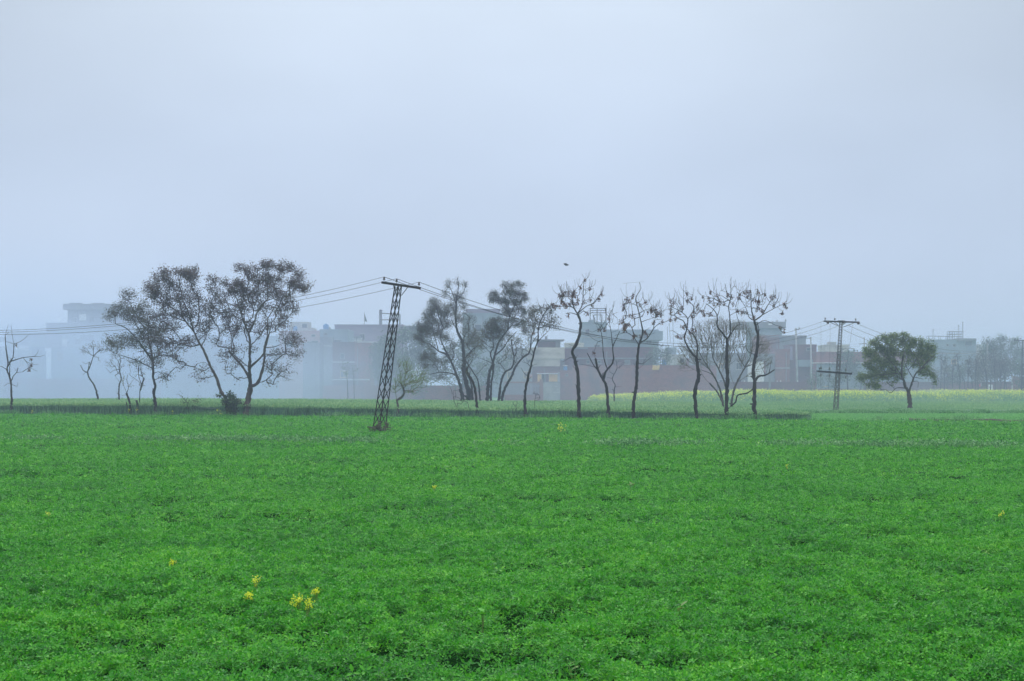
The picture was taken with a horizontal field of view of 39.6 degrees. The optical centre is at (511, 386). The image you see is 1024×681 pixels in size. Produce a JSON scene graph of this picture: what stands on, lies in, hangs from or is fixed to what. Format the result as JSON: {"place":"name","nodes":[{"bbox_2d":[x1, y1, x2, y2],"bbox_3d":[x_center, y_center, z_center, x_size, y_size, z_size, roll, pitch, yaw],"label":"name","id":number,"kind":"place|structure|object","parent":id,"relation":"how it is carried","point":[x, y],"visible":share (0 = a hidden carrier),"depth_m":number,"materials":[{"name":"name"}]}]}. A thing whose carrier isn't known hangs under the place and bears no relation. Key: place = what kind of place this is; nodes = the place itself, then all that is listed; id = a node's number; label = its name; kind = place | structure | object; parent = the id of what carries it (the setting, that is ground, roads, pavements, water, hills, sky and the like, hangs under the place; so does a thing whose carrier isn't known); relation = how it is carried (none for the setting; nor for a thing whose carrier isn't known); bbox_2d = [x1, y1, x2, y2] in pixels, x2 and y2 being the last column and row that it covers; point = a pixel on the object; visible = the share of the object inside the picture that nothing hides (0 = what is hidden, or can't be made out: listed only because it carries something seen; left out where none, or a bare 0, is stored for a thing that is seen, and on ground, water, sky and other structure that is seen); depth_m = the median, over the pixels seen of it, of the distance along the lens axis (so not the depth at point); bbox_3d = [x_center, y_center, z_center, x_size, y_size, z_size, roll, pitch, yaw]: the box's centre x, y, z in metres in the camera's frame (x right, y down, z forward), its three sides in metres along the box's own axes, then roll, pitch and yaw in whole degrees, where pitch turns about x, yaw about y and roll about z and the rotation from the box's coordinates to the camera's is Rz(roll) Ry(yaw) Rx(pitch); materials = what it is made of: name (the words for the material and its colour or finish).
{"place":"outdoors","nodes":[
{"label":"outdoors","id":0,"kind":"place"},
{"bbox_2d":[0,332,61,378],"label":"house","id":1,"kind":"structure","parent":0,"point":[34,344],"depth_m":287.00,"materials":[{"name":"grey paint"}]},
{"bbox_2d":[0,377,160,399],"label":"boundary wall","id":2,"kind":"structure","parent":0,"point":[33,388],"depth_m":262.00,"materials":[{"name":"concrete"}]},
{"bbox_2d":[140,335,232,398],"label":"grey house","id":3,"kind":"structure","parent":0,"point":[186,385],"depth_m":292.00,"materials":[{"name":"paint"}]},
{"bbox_2d":[226,331,278,397],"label":"flat roofed house","id":4,"kind":"structure","parent":0,"point":[260,390],"depth_m":300.00,"materials":[{"name":"blue paint"}]},
{"bbox_2d":[279,322,319,398],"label":"pink house","id":5,"kind":"structure","parent":0,"point":[292,388],"depth_m":269.20,"materials":[{"name":"paint"}]},
{"bbox_2d":[319,329,353,385],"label":"blue grey house","id":6,"kind":"structure","parent":0,"point":[328,337],"depth_m":261.40,"materials":[{"name":"paint"}]},
{"bbox_2d":[302,342,373,399],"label":"brick house","id":7,"kind":"structure","parent":0,"point":[353,353],"depth_m":246.20,"materials":[{"name":"brick"}]},
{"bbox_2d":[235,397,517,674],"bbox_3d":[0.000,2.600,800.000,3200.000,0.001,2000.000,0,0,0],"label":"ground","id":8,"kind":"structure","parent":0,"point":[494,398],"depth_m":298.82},
{"bbox_2d":[0,327,40,410],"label":"bare tree","id":9,"kind":"object","parent":8,"relation":"on","point":[10,379],"visible":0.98,"depth_m":119.25,"materials":[{"name":"brown plant"}]},
{"bbox_2d":[46,303,137,378],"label":"tall house","id":10,"kind":"structure","parent":8,"relation":"on","point":[67,359],"depth_m":299.40,"materials":[{"name":"grey paint"}]},
{"bbox_2d":[80,335,93,341],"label":"window","id":11,"kind":"structure","parent":10,"relation":"in","point":[86,338],"depth_m":299.35,"materials":[{"name":"glass"}]},
{"bbox_2d":[79,340,106,399],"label":"leaning tree","id":12,"kind":"object","parent":8,"relation":"on","point":[94,355],"visible":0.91,"depth_m":149.81,"materials":[{"name":"brown plant"}]},
{"bbox_2d":[102,348,126,399],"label":"thin tree","id":13,"kind":"object","parent":8,"relation":"on","point":[117,369],"visible":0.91,"depth_m":149.98,"materials":[{"name":"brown plant"}]},
{"bbox_2d":[121,375,133,414],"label":"slender sapling","id":14,"kind":"object","parent":8,"relation":"on","point":[128,398],"visible":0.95,"depth_m":115.25,"materials":[{"name":"brown plant"}]},
{"bbox_2d":[99,285,174,411],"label":"leafy tree","id":15,"kind":"object","parent":8,"relation":"on","point":[130,316],"visible":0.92,"depth_m":114.43,"materials":[{"name":"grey plant"}]},
{"bbox_2d":[129,359,144,412],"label":"forked sapling","id":16,"kind":"object","parent":8,"relation":"on","point":[142,384],"visible":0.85,"depth_m":115.27,"materials":[{"name":"brown plant"}]},
{"bbox_2d":[138,262,228,410],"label":"leaning brown tree","id":17,"kind":"object","parent":8,"relation":"on","point":[188,274],"visible":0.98,"depth_m":112.36,"materials":[{"name":"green plant"}]},
{"bbox_2d":[179,393,205,411],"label":"weedy shrub","id":18,"kind":"object","parent":8,"relation":"on","point":[194,401],"visible":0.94,"depth_m":114.04,"materials":[{"name":"green plant"}]},
{"bbox_2d":[215,390,243,414],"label":"leafy shrub","id":19,"kind":"object","parent":8,"relation":"on","point":[232,399],"visible":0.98,"depth_m":111.93,"materials":[{"name":"green plant"}]},
{"bbox_2d":[199,257,316,416],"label":"broad brown tree","id":20,"kind":"object","parent":8,"relation":"on","point":[240,287],"visible":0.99,"depth_m":111.83,"materials":[{"name":"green plant"}]},
{"bbox_2d":[289,593,302,610],"bbox_3d":[-2.203,2.334,14.623,0.170,0.435,0.128,0,0,0],"label":"mustard flower","id":21,"kind":"object","parent":8,"relation":"on","point":[297,602],"visible":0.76,"depth_m":14.61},
{"bbox_2d":[304,596,314,620],"bbox_3d":[-2.063,2.342,14.504,0.126,0.419,0.118,0,0,0],"label":"mustard flower","id":22,"kind":"object","parent":8,"relation":"on","point":[309,605],"visible":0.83,"depth_m":14.49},
{"bbox_2d":[311,587,319,607],"bbox_3d":[-2.101,2.351,15.226,0.120,0.399,0.096,0,0,0],"label":"mustard flower","id":23,"kind":"object","parent":8,"relation":"on","point":[316,591],"visible":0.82,"depth_m":15.22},
{"bbox_2d":[339,360,355,399],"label":"hazy tree","id":24,"kind":"object","parent":8,"relation":"on","point":[343,368],"visible":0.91,"depth_m":204.96,"materials":[{"name":"grey plant"}]},
{"bbox_2d":[334,324,423,385],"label":"long grey house","id":25,"kind":"structure","parent":8,"relation":"on","point":[366,333],"depth_m":285.00,"materials":[{"name":"paint"}]},
{"bbox_2d":[379,310,400,323],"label":"tank frame","id":26,"kind":"object","parent":25,"relation":"on","point":[380,317],"visible":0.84,"depth_m":287.94,"materials":[{"name":"grey metal"}]},
{"bbox_2d":[367,420,394,431],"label":"bramble","id":27,"kind":"object","parent":8,"relation":"on","point":[379,426],"visible":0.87,"depth_m":73.12,"materials":[{"name":"green plant"}]},
{"bbox_2d":[373,277,420,430],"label":"lattice pylon","id":28,"kind":"object","parent":8,"relation":"on","point":[393,318],"visible":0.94,"depth_m":73.92,"materials":[{"name":"metal"}]},
{"bbox_2d":[0,277,381,330],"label":"power line","id":29,"kind":"object","parent":28,"relation":"attached to","point":[195,314],"visible":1,"depth_m":73.73,"materials":[{"name":"metal"}]},
{"bbox_2d":[23,279,393,331],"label":"power line","id":30,"kind":"object","parent":28,"relation":"attached to","point":[206,315],"visible":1,"depth_m":73.92,"materials":[{"name":"metal"}]},
{"bbox_2d":[0,282,417,334],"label":"power line","id":31,"kind":"object","parent":28,"relation":"attached to","point":[197,322],"visible":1,"depth_m":74.27,"materials":[{"name":"metal"}]},
{"bbox_2d":[385,277,822,343],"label":"power line","id":32,"kind":"object","parent":28,"relation":"attached to","point":[596,335],"visible":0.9,"depth_m":93.88,"materials":[{"name":"metal"}]},
{"bbox_2d":[398,279,826,346],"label":"power line","id":33,"kind":"object","parent":28,"relation":"attached to","point":[588,335],"visible":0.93,"depth_m":90.32,"materials":[{"name":"metal"}]},
{"bbox_2d":[420,282,836,347],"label":"power line","id":34,"kind":"object","parent":28,"relation":"attached to","point":[609,337],"visible":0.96,"depth_m":92.62,"materials":[{"name":"metal"}]},
{"bbox_2d":[364,323,442,399],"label":"hazy tree","id":35,"kind":"object","parent":8,"relation":"on","point":[378,362],"visible":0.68,"depth_m":227.30,"materials":[{"name":"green plant"}]},
{"bbox_2d":[387,354,429,414],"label":"crooked pollard","id":36,"kind":"object","parent":8,"relation":"on","point":[402,385],"visible":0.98,"depth_m":108.19,"materials":[{"name":"green plant"}]},
{"bbox_2d":[411,296,464,399],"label":"willow tree","id":37,"kind":"object","parent":8,"relation":"on","point":[434,309],"visible":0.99,"depth_m":157.83,"materials":[{"name":"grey plant"}]},
{"bbox_2d":[441,276,483,400],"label":"tall poplar","id":38,"kind":"object","parent":8,"relation":"on","point":[469,390],"visible":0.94,"depth_m":159.67,"materials":[{"name":"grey plant"}]},
{"bbox_2d":[459,356,478,415],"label":"broken tree","id":39,"kind":"object","parent":8,"relation":"on","point":[473,384],"visible":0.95,"depth_m":106.16,"materials":[{"name":"brown plant"}]},
{"bbox_2d":[452,349,488,400],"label":"slim tree","id":40,"kind":"object","parent":8,"relation":"on","point":[467,363],"visible":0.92,"depth_m":157.09,"materials":[{"name":"brown plant"}]},
{"bbox_2d":[429,331,517,394],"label":"hazy tree","id":41,"kind":"object","parent":8,"relation":"on","point":[479,366],"visible":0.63,"depth_m":225.37,"materials":[{"name":"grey plant"}]},
{"bbox_2d":[478,608,484,636],"bbox_3d":[-0.298,2.371,13.979,0.069,0.358,0.154,0,0,0],"label":"broadleaf weed","id":42,"kind":"object","parent":8,"relation":"on","point":[481,613],"visible":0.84,"depth_m":13.97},
{"bbox_2d":[475,280,533,401],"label":"dusky tree","id":43,"kind":"object","parent":8,"relation":"on","point":[493,325],"visible":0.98,"depth_m":155.84,"materials":[{"name":"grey plant"}]},
{"bbox_2d":[496,335,524,400],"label":"bent tree","id":44,"kind":"object","parent":8,"relation":"on","point":[513,359],"visible":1,"depth_m":153.77,"materials":[{"name":"brown plant"}]},
{"bbox_2d":[0,412,1023,680],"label":"clover field","id":45,"kind":"structure","parent":8,"relation":"on","point":[832,562],"depth_m":19.97,"materials":[{"name":"plant"}]},
{"bbox_2d":[1,431,1023,449],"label":"weeds","id":46,"kind":"object","parent":8,"relation":"on","point":[628,441],"visible":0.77,"depth_m":56.38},
{"bbox_2d":[500,304,540,400],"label":"bowed tree","id":47,"kind":"object","parent":8,"relation":"on","point":[515,366],"visible":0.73,"depth_m":153.01,"materials":[{"name":"brown plant"}]},
{"bbox_2d":[504,379,542,400],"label":"pierced wall","id":48,"kind":"structure","parent":8,"relation":"on","point":[512,397],"depth_m":228.00,"materials":[{"name":"concrete"}]},
{"bbox_2d":[521,297,561,416],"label":"dark leaning tree","id":49,"kind":"object","parent":8,"relation":"on","point":[546,308],"visible":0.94,"depth_m":104.33,"materials":[{"name":"brown plant"}]},
{"bbox_2d":[527,336,564,394],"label":"whitewashed house","id":50,"kind":"structure","parent":8,"relation":"on","point":[549,354],"depth_m":231.92,"materials":[{"name":"paint"}]},
{"bbox_2d":[548,374,557,381],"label":"window","id":51,"kind":"structure","parent":50,"relation":"in","point":[551,377],"depth_m":231.94,"materials":[{"name":"glass"}]},
{"bbox_2d":[543,382,559,400],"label":"rubble wall","id":52,"kind":"structure","parent":8,"relation":"on","point":[551,390],"depth_m":228.10,"materials":[{"name":"stone"}]},
{"bbox_2d":[560,348,574,399],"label":"brick tower","id":53,"kind":"structure","parent":8,"relation":"on","point":[565,384],"depth_m":231.00,"materials":[{"name":"grey paint"}]},
{"bbox_2d":[552,273,604,418],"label":"seed pod tree","id":54,"kind":"object","parent":8,"relation":"on","point":[565,305],"visible":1,"depth_m":103.09,"materials":[{"name":"brown plant"}]},
{"bbox_2d":[581,302,619,417],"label":"pollard tree","id":55,"kind":"object","parent":8,"relation":"on","point":[603,376],"visible":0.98,"depth_m":102.46,"materials":[{"name":"brown plant"}]},
{"bbox_2d":[607,359,624,400],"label":"young bare tree","id":56,"kind":"object","parent":8,"relation":"on","point":[613,381],"visible":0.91,"depth_m":165.00,"materials":[{"name":"brown plant"}]},
{"bbox_2d":[579,320,662,364],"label":"pale block house","id":57,"kind":"structure","parent":8,"relation":"on","point":[656,335],"depth_m":320.00,"materials":[{"name":"grey paint"}]},
{"bbox_2d":[589,308,606,321],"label":"tank frame","id":58,"kind":"object","parent":57,"relation":"on","point":[597,310],"visible":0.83,"depth_m":321.94,"materials":[{"name":"grey metal"}]},
{"bbox_2d":[557,400,684,402],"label":"grain strip","id":59,"kind":"object","parent":8,"relation":"on","point":[622,401],"visible":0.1,"depth_m":181.74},
{"bbox_2d":[573,365,716,399],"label":"brick boundary wall","id":60,"kind":"structure","parent":8,"relation":"on","point":[663,378],"depth_m":226.00,"materials":[{"name":"brick"}]},
{"bbox_2d":[617,282,674,418],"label":"seed pod tree","id":61,"kind":"object","parent":8,"relation":"on","point":[634,336],"visible":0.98,"depth_m":101.80,"materials":[{"name":"brown plant"}]},
{"bbox_2d":[640,344,676,364],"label":"hazy tree","id":62,"kind":"object","parent":8,"relation":"on","point":[651,360],"visible":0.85,"depth_m":235.53,"materials":[{"name":"green plant"}]},
{"bbox_2d":[665,281,704,418],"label":"seed pod tree","id":63,"kind":"object","parent":8,"relation":"on","point":[694,395],"visible":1,"depth_m":100.34,"materials":[{"name":"brown plant"}]},
{"bbox_2d":[698,279,748,418],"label":"seed pod tree","id":64,"kind":"object","parent":8,"relation":"on","point":[726,408],"visible":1,"depth_m":99.49,"materials":[{"name":"brown plant"}]},
{"bbox_2d":[674,316,776,407],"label":"twiggy bush tree","id":65,"kind":"object","parent":8,"relation":"on","point":[717,332],"visible":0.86,"depth_m":127.93,"materials":[{"name":"grey plant"}]},
{"bbox_2d":[731,279,790,418],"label":"seed pod tree","id":66,"kind":"object","parent":8,"relation":"on","point":[755,354],"visible":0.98,"depth_m":99.16,"materials":[{"name":"brown plant"}]},
{"bbox_2d":[717,375,811,390],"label":"brick boundary wall","id":67,"kind":"structure","parent":8,"relation":"on","point":[795,386],"depth_m":226.20,"materials":[{"name":"brick"}]},
{"bbox_2d":[794,327,799,381],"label":"concrete pole","id":68,"kind":"object","parent":8,"relation":"on","point":[795,329],"visible":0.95,"depth_m":244.88,"materials":[{"name":"grey concrete"}]},
{"bbox_2d":[806,336,811,380],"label":"concrete pole","id":69,"kind":"object","parent":8,"relation":"on","point":[810,338],"visible":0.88,"depth_m":245.91,"materials":[{"name":"grey concrete"}]},
{"bbox_2d":[811,368,822,389],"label":"leafy sapling","id":70,"kind":"object","parent":8,"relation":"on","point":[815,378],"visible":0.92,"depth_m":217.96,"materials":[{"name":"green plant"}]},
{"bbox_2d":[817,318,859,410],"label":"lattice pylon","id":71,"kind":"object","parent":8,"relation":"on","point":[841,322],"visible":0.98,"depth_m":132.92,"materials":[{"name":"grey metal"}]},
{"bbox_2d":[831,347,864,389],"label":"hazy tree","id":72,"kind":"object","parent":8,"relation":"on","point":[852,369],"visible":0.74,"depth_m":251.17,"materials":[{"name":"green plant"}]},
{"bbox_2d":[854,331,939,407],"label":"round tree","id":73,"kind":"object","parent":8,"relation":"on","point":[888,349],"visible":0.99,"depth_m":142.72,"materials":[{"name":"green plant"}]},
{"bbox_2d":[773,408,1023,413],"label":"undergrowth","id":74,"kind":"object","parent":8,"relation":"on","point":[902,410],"visible":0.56,"depth_m":130.21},
{"bbox_2d":[810,413,1023,421],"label":"young crop","id":75,"kind":"object","parent":8,"relation":"on","point":[860,416],"visible":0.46,"depth_m":118.52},
{"bbox_2d":[924,366,942,389],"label":"grove tree","id":76,"kind":"object","parent":8,"relation":"on","point":[935,371],"visible":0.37,"depth_m":232.09,"materials":[{"name":"green plant"}]},
{"bbox_2d":[932,361,962,388],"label":"grove tree","id":77,"kind":"object","parent":8,"relation":"on","point":[947,372],"visible":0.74,"depth_m":229.44,"materials":[{"name":"green plant"}]},
{"bbox_2d":[945,362,971,389],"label":"grove tree","id":78,"kind":"object","parent":8,"relation":"on","point":[962,371],"visible":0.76,"depth_m":227.50,"materials":[{"name":"green plant"}]},
{"bbox_2d":[909,418,1022,422],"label":"soil bund","id":79,"kind":"structure","parent":8,"relation":"on","point":[1000,420],"depth_m":94.79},
{"bbox_2d":[963,355,990,389],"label":"grove tree","id":80,"kind":"object","parent":8,"relation":"on","point":[979,368],"visible":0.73,"depth_m":224.72,"materials":[{"name":"green plant"}]},
{"bbox_2d":[974,353,1000,389],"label":"grove tree","id":81,"kind":"object","parent":8,"relation":"on","point":[988,361],"visible":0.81,"depth_m":221.71,"materials":[{"name":"green plant"}]},
{"bbox_2d":[976,331,1012,381],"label":"grove tree","id":82,"kind":"object","parent":8,"relation":"on","point":[1000,340],"visible":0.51,"depth_m":299.20,"materials":[{"name":"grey plant"}]},
{"bbox_2d":[988,349,1018,388],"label":"grove tree","id":83,"kind":"object","parent":8,"relation":"on","point":[1008,371],"visible":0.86,"depth_m":219.70,"materials":[{"name":"grey plant"}]},
{"bbox_2d":[1006,336,1023,375],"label":"grove tree","id":84,"kind":"object","parent":8,"relation":"on","point":[1016,352],"visible":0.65,"depth_m":298.65,"materials":[{"name":"grey plant"}]},
{"bbox_2d":[1009,355,1023,388],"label":"grove tree","id":85,"kind":"object","parent":8,"relation":"on","point":[1017,382],"visible":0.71,"depth_m":215.06,"materials":[{"name":"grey plant"}]},
{"bbox_2d":[1014,338,1023,390],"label":"lattice pylon","id":86,"kind":"object","parent":8,"relation":"on","point":[1022,374],"visible":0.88,"depth_m":211.94,"materials":[{"name":"metal"}]},
{"bbox_2d":[323,385,485,399],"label":"brick wall","id":87,"kind":"structure","parent":0,"point":[371,392],"depth_m":236.00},
{"bbox_2d":[0,397,811,420],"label":"wheat field","id":88,"kind":"structure","parent":0,"point":[306,407],"depth_m":114.10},
{"bbox_2d":[462,309,502,396],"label":"mauve tower house","id":89,"kind":"structure","parent":0,"point":[481,315],"depth_m":330.00,"materials":[{"name":"grey paint"}]},
{"bbox_2d":[0,408,1023,422],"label":"verge grass","id":90,"kind":"structure","parent":0,"point":[736,417],"depth_m":104.22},
{"bbox_2d":[0,0,1023,385],"label":"sky","id":91,"kind":"structure","parent":0,"point":[862,160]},
{"bbox_2d":[502,348,531,394],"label":"distant house","id":92,"kind":"structure","parent":0,"point":[519,375],"depth_m":300.00,"materials":[{"name":"grey paint"}]},
{"bbox_2d":[564,343,583,346],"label":"ochre house","id":93,"kind":"structure","parent":0,"point":[571,344],"depth_m":275.00,"materials":[{"name":"paint"}]},
{"bbox_2d":[565,347,653,399],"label":"long brick house","id":94,"kind":"structure","parent":0,"point":[627,355],"depth_m":238.00,"materials":[{"name":"brick"}]},
{"bbox_2d":[662,347,685,364],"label":"terrace house","id":95,"kind":"structure","parent":0,"point":[675,356],"depth_m":262.00,"materials":[{"name":"paint"}]},
{"bbox_2d":[689,353,747,381],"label":"shaded house","id":96,"kind":"structure","parent":0,"point":[735,369],"depth_m":268.00,"materials":[{"name":"grey paint"}]},
{"bbox_2d":[728,319,785,381],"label":"slab topped house","id":97,"kind":"structure","parent":0,"point":[767,328],"depth_m":331.00,"materials":[{"name":"grey paint"}]},
{"bbox_2d":[748,362,765,381],"bbox_3d":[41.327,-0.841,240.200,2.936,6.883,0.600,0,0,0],"label":"white wall house","id":98,"kind":"structure","parent":0,"point":[760,372],"depth_m":240.00,"materials":[{"name":"paint"}]},
{"bbox_2d":[752,335,805,353],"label":"mauve brick house","id":99,"kind":"structure","parent":0,"point":[780,343],"depth_m":290.53,"materials":[{"name":"brick"}]},
{"bbox_2d":[750,344,816,381],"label":"stepped brick house","id":100,"kind":"structure","parent":0,"point":[784,365],"depth_m":262.50,"materials":[{"name":"grey paint"}]},
{"bbox_2d":[587,388,1023,401],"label":"mustard field","id":101,"kind":"structure","parent":0,"point":[1006,395],"depth_m":188.58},
{"bbox_2d":[818,342,848,351],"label":"cream house","id":102,"kind":"structure","parent":0,"point":[829,347],"depth_m":300.00,"materials":[{"name":"paint"}]},
{"bbox_2d":[674,400,1023,411],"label":"grain field","id":103,"kind":"structure","parent":0,"point":[960,405],"depth_m":160.33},
{"bbox_2d":[812,352,925,391],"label":"long low house","id":104,"kind":"structure","parent":0,"point":[824,360],"depth_m":257.90,"materials":[{"name":"brick"}]},
{"bbox_2d":[864,382,1010,392],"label":"grove wall","id":105,"kind":"structure","parent":0,"point":[920,386],"depth_m":245.00,"materials":[{"name":"brick"}]},
{"bbox_2d":[922,338,983,381],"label":"white house","id":106,"kind":"structure","parent":0,"point":[964,347],"depth_m":361.00,"materials":[{"name":"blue paint"}]},
{"bbox_2d":[1011,376,1022,390],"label":"pink wall","id":107,"kind":"structure","parent":0,"point":[1013,384],"depth_m":232.00,"materials":[{"name":"brick"}]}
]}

